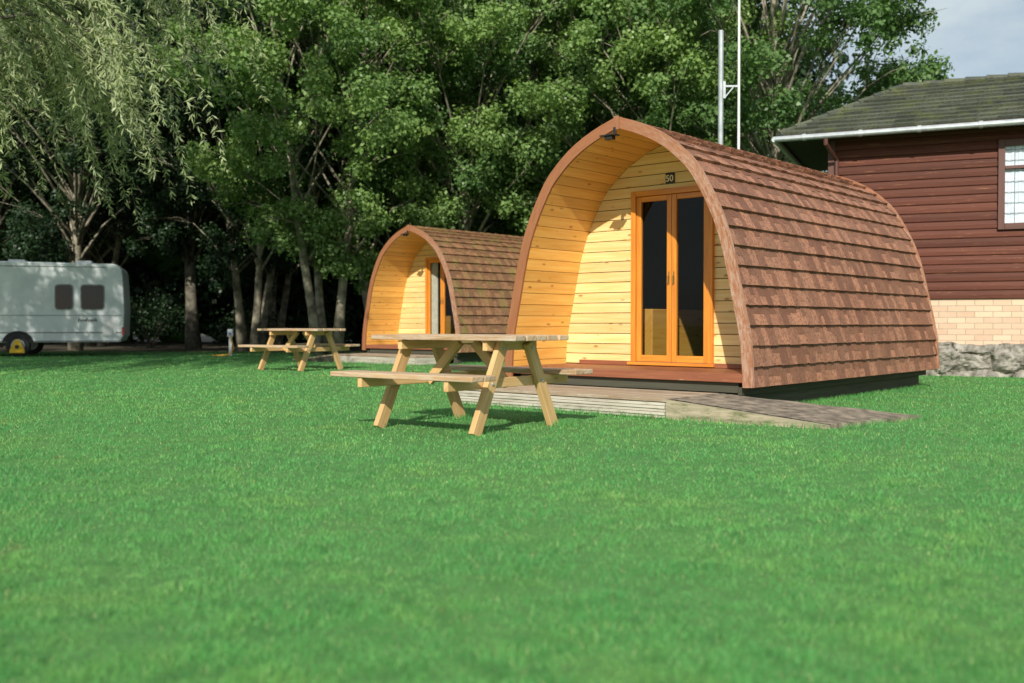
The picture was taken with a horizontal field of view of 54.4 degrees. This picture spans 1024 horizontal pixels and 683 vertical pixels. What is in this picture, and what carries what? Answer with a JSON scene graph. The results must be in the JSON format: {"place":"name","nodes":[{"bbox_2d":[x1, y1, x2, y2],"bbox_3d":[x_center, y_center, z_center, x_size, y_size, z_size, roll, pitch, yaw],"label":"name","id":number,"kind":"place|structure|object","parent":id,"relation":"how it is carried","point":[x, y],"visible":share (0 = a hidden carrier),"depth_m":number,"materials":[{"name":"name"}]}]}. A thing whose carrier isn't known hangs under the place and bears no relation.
{"place":"outdoors","nodes":[
{"label":"outdoors","id":0,"kind":"place"},
{"bbox_2d":[2,53,618,341],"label":"background trees","id":1,"kind":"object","parent":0,"point":[157,254],"depth_m":46.33,"materials":[{"name":"green plant"}]},
{"bbox_2d":[0,334,1023,682],"bbox_3d":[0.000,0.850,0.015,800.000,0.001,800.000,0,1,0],"label":"ground","id":2,"kind":"structure","parent":0,"point":[128,348],"depth_m":4.07,"materials":[{"name":"plant"}]},
{"bbox_2d":[0,0,98,261],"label":"broadleaf tree","id":3,"kind":"object","parent":2,"relation":"on","point":[7,251],"visible":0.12,"depth_m":32.76,"materials":[{"name":"green plant"}]},
{"bbox_2d":[0,259,130,356],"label":"caravan","id":4,"kind":"object","parent":2,"relation":"on","point":[41,303],"visible":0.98,"depth_m":25.56,"materials":[{"name":"grey plastic"}]},
{"bbox_2d":[9,340,24,352],"bbox_3d":[-12.498,0.124,25.137,0.358,0.340,0.050,0,1,-17],"label":"wheel clamp","id":5,"kind":"object","parent":4,"relation":"attached to","point":[16,346],"visible":1,"depth_m":25.13,"materials":[{"name":"yellow metal"}]},
{"bbox_2d":[54,284,72,309],"bbox_3d":[-11.521,-1.144,25.550,0.440,0.660,0.029,0,1,-17],"label":"window","id":6,"kind":"structure","parent":4,"relation":"in","point":[63,293],"depth_m":25.54,"materials":[{"name":"grey glass"}]},
{"bbox_2d":[80,284,104,309],"bbox_3d":[-10.846,-1.148,25.754,0.580,0.660,0.029,0,1,-17],"label":"window","id":7,"kind":"structure","parent":4,"relation":"in","point":[92,296],"depth_m":25.74,"materials":[{"name":"grey glass"}]},
{"bbox_2d":[0,2,213,345],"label":"broadleaf tree","id":8,"kind":"object","parent":2,"relation":"on","point":[123,227],"visible":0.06,"depth_m":35.89,"materials":[{"name":"green plant"}]},
{"bbox_2d":[0,0,222,350],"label":"broadleaf tree","id":9,"kind":"object","parent":2,"relation":"on","point":[44,229],"visible":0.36,"depth_m":30.31,"materials":[{"name":"green plant"}]},
{"bbox_2d":[0,0,269,232],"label":"willow tree","id":10,"kind":"object","parent":2,"relation":"on","point":[115,54],"visible":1,"depth_m":16.17,"materials":[{"name":"green plant"}]},
{"bbox_2d":[107,285,184,348],"bbox_3d":[-12.236,-0.785,33.934,2.869,2.342,3.636,-1,1,-40],"label":"shrub","id":11,"kind":"object","parent":2,"relation":"on","point":[163,305],"visible":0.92,"depth_m":33.58,"materials":[{"name":"green plant"}]},
{"bbox_2d":[28,0,320,349],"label":"broadleaf tree","id":12,"kind":"object","parent":2,"relation":"on","point":[187,252],"visible":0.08,"depth_m":31.85,"materials":[{"name":"green plant"}]},
{"bbox_2d":[212,329,234,355],"bbox_3d":[-7.498,0.030,25.881,0.567,0.700,0.302,0,1,-12],"label":"hookup post","id":13,"kind":"object","parent":2,"relation":"on","point":[230,333],"visible":0.95,"depth_m":25.93,"materials":[{"name":"white plastic"}]},
{"bbox_2d":[202,297,280,346],"bbox_3d":[-8.806,-0.581,32.978,2.857,1.807,2.142,-1,1,-33],"label":"shrub","id":14,"kind":"object","parent":2,"relation":"on","point":[223,335],"visible":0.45,"depth_m":32.66,"materials":[{"name":"green plant"}]},
{"bbox_2d":[96,0,406,350],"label":"broadleaf tree","id":15,"kind":"object","parent":2,"relation":"on","point":[231,250],"visible":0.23,"depth_m":29.56,"materials":[{"name":"green plant"}]},
{"bbox_2d":[134,22,406,344],"bbox_3d":[-8.863,-6.976,37.393,11.404,14.468,10.431,0,1,21],"label":"broadleaf tree","id":16,"kind":"object","parent":2,"relation":"on","point":[288,273],"visible":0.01,"depth_m":36.87,"materials":[{"name":"green plant"}]},
{"bbox_2d":[238,328,359,371],"bbox_3d":[-3.860,0.151,18.206,1.536,0.778,1.608,1,1,33],"label":"picnic table","id":17,"kind":"object","parent":2,"relation":"on","point":[309,346],"visible":0.98,"depth_m":18.09,"materials":[{"name":"wood"}]},
{"bbox_2d":[127,0,479,354],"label":"broadleaf tree","id":18,"kind":"object","parent":2,"relation":"on","point":[286,214],"visible":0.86,"depth_m":25.04,"materials":[{"name":"green plant"}]},
{"bbox_2d":[293,354,333,361],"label":"plank ramp","id":19,"kind":"structure","parent":2,"relation":"on","point":[326,358],"depth_m":21.98,"materials":[{"name":"grey wood"}]},
{"bbox_2d":[290,301,353,346],"bbox_3d":[-6.296,-0.508,33.199,2.080,1.711,2.446,1,1,42],"label":"shrub","id":20,"kind":"object","parent":2,"relation":"on","point":[301,338],"visible":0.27,"depth_m":33.09,"materials":[{"name":"green plant"}]},
{"bbox_2d":[218,0,544,310],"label":"broadleaf tree","id":21,"kind":"object","parent":2,"relation":"on","point":[480,177],"visible":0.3,"depth_m":26.70,"materials":[{"name":"green plant"}]},
{"bbox_2d":[334,353,435,364],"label":"timber deck","id":22,"kind":"structure","parent":2,"relation":"on","point":[416,359],"depth_m":20.76,"materials":[{"name":"grey wood"}]},
{"bbox_2d":[292,0,546,236],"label":"broadleaf tree","id":23,"kind":"object","parent":2,"relation":"on","point":[489,220],"visible":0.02,"depth_m":36.13,"materials":[{"name":"green plant"}]},
{"bbox_2d":[1,0,863,343],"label":"woodland","id":24,"kind":"object","parent":2,"relation":"on","point":[139,276],"visible":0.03,"depth_m":41.62,"materials":[{"name":"green plant"}]},
{"bbox_2d":[362,225,523,363],"bbox_3d":[-0.524,-1.061,23.413,3.092,2.972,5.390,1,1,41],"label":"camping pod","id":25,"kind":"object","parent":2,"relation":"on","point":[427,280],"visible":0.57,"depth_m":22.18,"materials":[{"name":"brown wood"}]},
{"bbox_2d":[428,260,441,333],"bbox_3d":[-1.721,-0.900,22.312,0.454,1.842,0.077,1,1,41],"label":"door","id":26,"kind":"structure","parent":25,"relation":"in","point":[431,261],"depth_m":22.42,"materials":[{"name":"orange wood"}]},
{"bbox_2d":[442,267,455,340],"bbox_3d":[-1.374,-0.895,22.007,0.454,1.842,0.077,1,1,41],"label":"door","id":27,"kind":"structure","parent":25,"relation":"in","point":[443,274],"depth_m":22.14,"materials":[{"name":"orange wood"}]},
{"bbox_2d":[296,0,616,236],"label":"broadleaf tree","id":28,"kind":"object","parent":2,"relation":"on","point":[463,213],"visible":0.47,"depth_m":25.96,"materials":[{"name":"green plant"}]},
{"bbox_2d":[330,334,592,435],"bbox_3d":[-0.370,0.333,8.207,1.536,0.778,1.608,1,1,37],"label":"picnic table","id":29,"kind":"object","parent":2,"relation":"on","point":[472,377],"visible":0.98,"depth_m":8.07,"materials":[{"name":"wood"}]},
{"bbox_2d":[429,0,679,236],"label":"broadleaf tree","id":30,"kind":"object","parent":2,"relation":"on","point":[556,156],"visible":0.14,"depth_m":27.09,"materials":[{"name":"green plant"}]},
{"bbox_2d":[458,384,717,417],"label":"timber deck","id":31,"kind":"structure","parent":2,"relation":"on","point":[583,398],"depth_m":9.49,"materials":[{"name":"grey wood"}]},
{"bbox_2d":[333,360,930,437],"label":"grass tufts","id":32,"kind":"object","parent":2,"relation":"on","point":[865,394],"visible":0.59,"depth_m":9.06,"materials":[{"name":"green plant"}]},
{"bbox_2d":[494,0,808,229],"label":"broadleaf tree","id":33,"kind":"object","parent":2,"relation":"on","point":[693,57],"visible":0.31,"depth_m":25.18,"materials":[{"name":"green plant"}]},
{"bbox_2d":[542,0,788,147],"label":"broadleaf tree","id":34,"kind":"object","parent":2,"relation":"on","point":[607,38],"depth_m":32.27,"materials":[{"name":"green plant"}]},
{"bbox_2d":[504,116,939,403],"bbox_3d":[2.776,-0.857,12.175,3.092,2.972,5.390,1,1,41],"label":"camping pod","id":35,"kind":"object","parent":2,"relation":"on","point":[651,257],"visible":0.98,"depth_m":11.15,"materials":[{"name":"brown wood"}]},
{"bbox_2d":[636,194,671,361],"bbox_3d":[1.579,-0.696,11.074,0.454,1.842,0.077,1,1,41],"label":"door","id":36,"kind":"structure","parent":35,"relation":"in","point":[640,200],"depth_m":11.11,"materials":[{"name":"orange wood"}]},
{"bbox_2d":[672,191,707,362],"bbox_3d":[1.926,-0.691,10.771,0.454,1.842,0.077,1,1,41],"label":"door","id":37,"kind":"structure","parent":35,"relation":"in","point":[675,358],"depth_m":10.87,"materials":[{"name":"orange wood"}]},
{"bbox_2d":[718,30,737,144],"bbox_3d":[3.464,-2.205,15.963,0.332,5.530,0.082,0,1,0],"label":"aerial mast","id":38,"kind":"object","parent":2,"relation":"on","point":[722,86],"visible":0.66,"depth_m":15.90,"materials":[{"name":"metal"}]},
{"bbox_2d":[737,0,739,148],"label":"flag pole","id":39,"kind":"object","parent":2,"relation":"on","point":[738,123],"visible":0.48,"depth_m":15.91,"materials":[{"name":"white metal"}]},
{"bbox_2d":[613,0,954,172],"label":"broadleaf tree","id":40,"kind":"object","parent":2,"relation":"on","point":[773,107],"visible":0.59,"depth_m":24.26,"materials":[{"name":"green plant"}]},
{"bbox_2d":[666,393,921,429],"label":"access ramp","id":41,"kind":"structure","parent":2,"relation":"on","point":[734,408],"depth_m":8.59,"materials":[{"name":"grey wood"}]},
{"bbox_2d":[772,72,1023,344],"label":"timber lodge","id":42,"kind":"structure","parent":2,"relation":"on","point":[938,165],"depth_m":16.38,"materials":[{"name":"brown wood"}]},
{"bbox_2d":[998,138,1023,229],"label":"window","id":43,"kind":"structure","parent":42,"relation":"in","point":[1010,213],"depth_m":15.99,"materials":[{"name":"white glass"}]},
{"bbox_2d":[920,342,1023,377],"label":"stone wall","id":44,"kind":"structure","parent":2,"relation":"on","point":[991,360],"depth_m":15.89,"materials":[{"name":"grey stone"}]},
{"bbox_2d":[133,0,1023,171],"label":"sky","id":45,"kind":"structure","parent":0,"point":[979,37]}
]}

